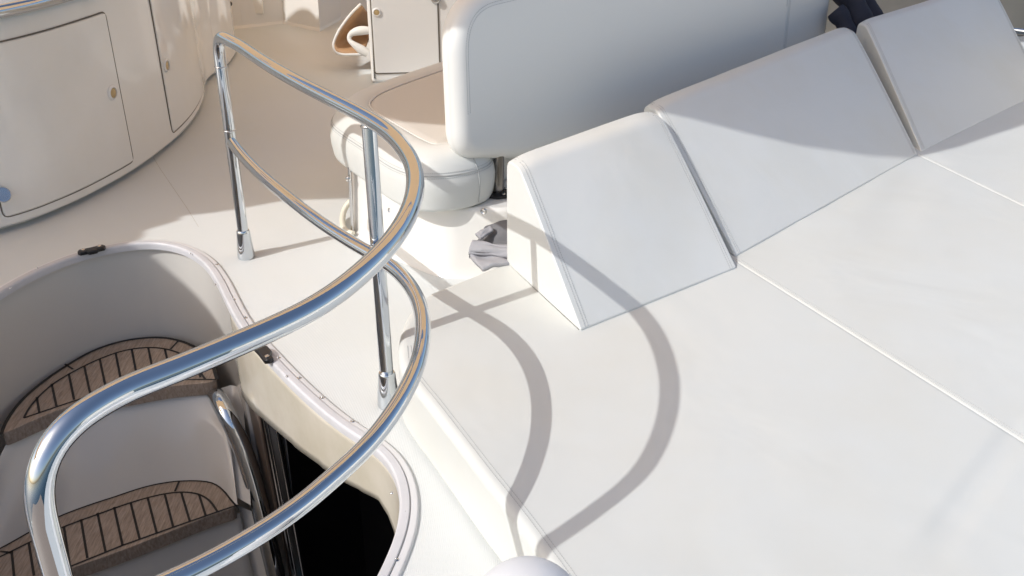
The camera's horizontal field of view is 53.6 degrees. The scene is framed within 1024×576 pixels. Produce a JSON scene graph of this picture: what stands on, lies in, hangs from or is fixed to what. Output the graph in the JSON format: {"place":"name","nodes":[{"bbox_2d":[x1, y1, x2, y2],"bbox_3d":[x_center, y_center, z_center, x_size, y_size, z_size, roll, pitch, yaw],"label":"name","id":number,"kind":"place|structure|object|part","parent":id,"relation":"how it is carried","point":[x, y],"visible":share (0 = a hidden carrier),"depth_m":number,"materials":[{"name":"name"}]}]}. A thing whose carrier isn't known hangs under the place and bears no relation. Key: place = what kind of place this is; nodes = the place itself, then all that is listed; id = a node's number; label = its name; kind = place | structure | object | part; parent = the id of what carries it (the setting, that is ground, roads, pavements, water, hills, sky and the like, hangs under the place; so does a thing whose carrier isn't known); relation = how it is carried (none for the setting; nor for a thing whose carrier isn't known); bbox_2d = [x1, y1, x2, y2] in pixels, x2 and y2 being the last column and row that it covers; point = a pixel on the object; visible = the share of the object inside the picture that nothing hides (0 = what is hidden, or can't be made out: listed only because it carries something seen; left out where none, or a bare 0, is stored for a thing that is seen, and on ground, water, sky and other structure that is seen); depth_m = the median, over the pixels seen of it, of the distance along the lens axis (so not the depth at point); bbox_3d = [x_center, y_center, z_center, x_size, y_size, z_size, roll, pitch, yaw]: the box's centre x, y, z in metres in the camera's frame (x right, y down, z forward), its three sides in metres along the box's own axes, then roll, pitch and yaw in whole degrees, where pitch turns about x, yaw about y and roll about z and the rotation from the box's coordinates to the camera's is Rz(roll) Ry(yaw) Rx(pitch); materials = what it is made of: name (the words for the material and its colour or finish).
{"place":"outdoors","nodes":[
{"label":"outdoors","id":0,"kind":"place"},
{"bbox_2d":[0,19,1023,575],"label":"deck","id":1,"kind":"structure","parent":0,"point":[178,189],"depth_m":3.44,"materials":[{"name":"white plastic"}]},
{"bbox_2d":[0,0,215,228],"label":"console cabinet","id":2,"kind":"object","parent":1,"relation":"on","point":[95,95],"visible":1,"depth_m":3.56,"materials":[{"name":"white plastic"}]},
{"bbox_3d":[-1.553,-0.598,3.464,0.059,0.568,0.628,12,30,21],"label":"door","id":3,"kind":"part","parent":2,"relation":"part of","materials":[{"name":"white plastic"}]},
{"bbox_3d":[-1.402,-1.051,4.279,0.035,0.628,0.628,-2,27,-3],"label":"door","id":4,"kind":"part","parent":2,"relation":"part of","materials":[{"name":"white plastic"}]},
{"bbox_2d":[0,240,418,575],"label":"companionway","id":5,"kind":"object","parent":1,"relation":"in","point":[152,484],"visible":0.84,"depth_m":3.15,"materials":[{"name":"white plastic"}]},
{"bbox_2d":[207,387,285,575],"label":"grab rail","id":6,"kind":"object","parent":5,"relation":"attached to","point":[222,406],"visible":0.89,"depth_m":3.12,"materials":[{"name":"silver metal"}]},
{"bbox_2d":[209,0,235,73],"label":"forward console","id":7,"kind":"object","parent":1,"relation":"on","point":[221,15],"visible":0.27,"depth_m":5.17,"materials":[{"name":"plastic"}]},
{"bbox_2d":[23,32,430,575],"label":"handrail","id":8,"kind":"object","parent":1,"relation":"on","point":[66,429],"visible":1,"depth_m":1.57,"materials":[{"name":"silver metal"}]},
{"bbox_2d":[230,0,366,31],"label":"forward moulding","id":9,"kind":"object","parent":1,"relation":"on","point":[318,15],"visible":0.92,"depth_m":6.04,"materials":[{"name":"white plastic"}]},
{"bbox_2d":[339,200,354,235],"bbox_3d":[-0.559,-0.240,3.428,0.051,0.066,0.189,-4,28,-7],"label":"hose","id":10,"kind":"object","parent":1,"relation":"on","point":[344,209],"visible":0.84,"depth_m":3.45,"materials":[{"name":"beige plastic"}]},
{"bbox_2d":[367,0,456,81],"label":"locker","id":11,"kind":"object","parent":1,"relation":"on","point":[405,36],"visible":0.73,"depth_m":4.89,"materials":[{"name":"white plastic"}]},
{"bbox_2d":[332,3,368,55],"bbox_3d":[-0.829,-1.369,5.255,0.169,0.232,0.407,0,27,0],"label":"pouch","id":12,"kind":"object","parent":11,"relation":"hanging from","point":[357,16],"visible":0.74,"depth_m":5.18,"materials":[{"name":"brown"}]},
{"bbox_2d":[347,26,369,56],"bbox_3d":[-0.772,-1.244,5.113,0.120,0.151,0.069,0,27,0],"label":"folded towel","id":13,"kind":"object","parent":12,"relation":"in","point":[362,50],"visible":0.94,"depth_m":5.09,"materials":[{"name":"white fabric"}]},
{"bbox_3d":[-0.507,-1.328,4.832,0.335,0.623,0.022,-3,28,-5],"label":"door","id":14,"kind":"part","parent":11,"relation":"part of","materials":[{"name":"white plastic"}]},
{"bbox_2d":[468,220,508,270],"bbox_3d":[-0.059,-0.117,2.846,0.125,0.088,0.197,0,27,0],"label":"towel","id":15,"kind":"object","parent":1,"relation":"on","point":[487,249],"visible":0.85,"depth_m":2.82,"materials":[{"name":"grey fabric"}]},
{"bbox_2d":[330,0,787,278],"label":"bench seat","id":16,"kind":"object","parent":1,"relation":"on","point":[486,100],"visible":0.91,"depth_m":3.13,"materials":[{"name":"white leather"}]},
{"bbox_2d":[345,168,353,230],"bbox_3d":[-0.531,-0.290,3.335,0.020,0.226,0.023,10,29,19],"label":"hinge strip","id":17,"kind":"object","parent":16,"relation":"attached to","point":[348,178],"visible":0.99,"depth_m":3.33,"materials":[{"name":"metal"}]},
{"bbox_2d":[783,0,828,48],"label":"seat backrest","id":18,"kind":"object","parent":16,"relation":"on","point":[806,20],"visible":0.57,"depth_m":4.30,"materials":[{"name":"white leather"}]},
{"bbox_2d":[398,260,1023,575],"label":"sun pad","id":19,"kind":"object","parent":1,"relation":"on","point":[739,420],"visible":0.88,"depth_m":2.07,"materials":[{"name":"white leather"}]},
{"bbox_2d":[507,112,735,330],"bbox_3d":[0.287,-0.220,2.761,0.688,0.324,0.500,-19,33,-33],"label":"wedge backrest","id":20,"kind":"object","parent":19,"relation":"on","point":[609,220],"visible":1,"depth_m":2.67,"materials":[{"name":"white leather"}]},
{"bbox_2d":[729,155,1023,442],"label":"sun pad","id":21,"kind":"object","parent":1,"relation":"on","point":[914,265],"visible":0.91,"depth_m":2.74,"materials":[{"name":"white leather"}]},
{"bbox_2d":[644,27,916,255],"bbox_3d":[0.991,-0.558,3.412,0.518,0.324,1.570,22,35,36],"label":"wedge backrest","id":22,"kind":"object","parent":21,"relation":"on","point":[771,145],"visible":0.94,"depth_m":3.26,"materials":[{"name":"white leather"}]},
{"bbox_2d":[825,0,1023,35],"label":"side panel","id":23,"kind":"object","parent":1,"relation":"on","point":[1014,9],"depth_m":5.66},
{"bbox_2d":[914,101,1023,206],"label":"sun pad","id":24,"kind":"object","parent":1,"relation":"on","point":[988,153],"visible":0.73,"depth_m":3.59,"materials":[{"name":"white leather"}]},
{"bbox_2d":[856,0,1023,150],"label":"wedge backrest","id":25,"kind":"object","parent":24,"relation":"on","point":[945,69],"visible":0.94,"depth_m":4.05,"materials":[{"name":"white leather"}]},
{"bbox_2d":[828,0,883,33],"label":"folded cover","id":26,"kind":"object","parent":25,"relation":"on","point":[851,14],"visible":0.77,"depth_m":4.40,"materials":[{"name":"blue fabric"}]},
{"bbox_2d":[1014,28,1023,33],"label":"rail","id":27,"kind":"object","parent":1,"relation":"on","point":[1019,31],"depth_m":4.54,"materials":[{"name":"silver metal"}]},
{"bbox_2d":[485,556,569,575],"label":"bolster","id":28,"kind":"object","parent":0,"point":[527,566],"visible":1,"depth_m":1.41,"materials":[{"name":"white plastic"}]}
]}

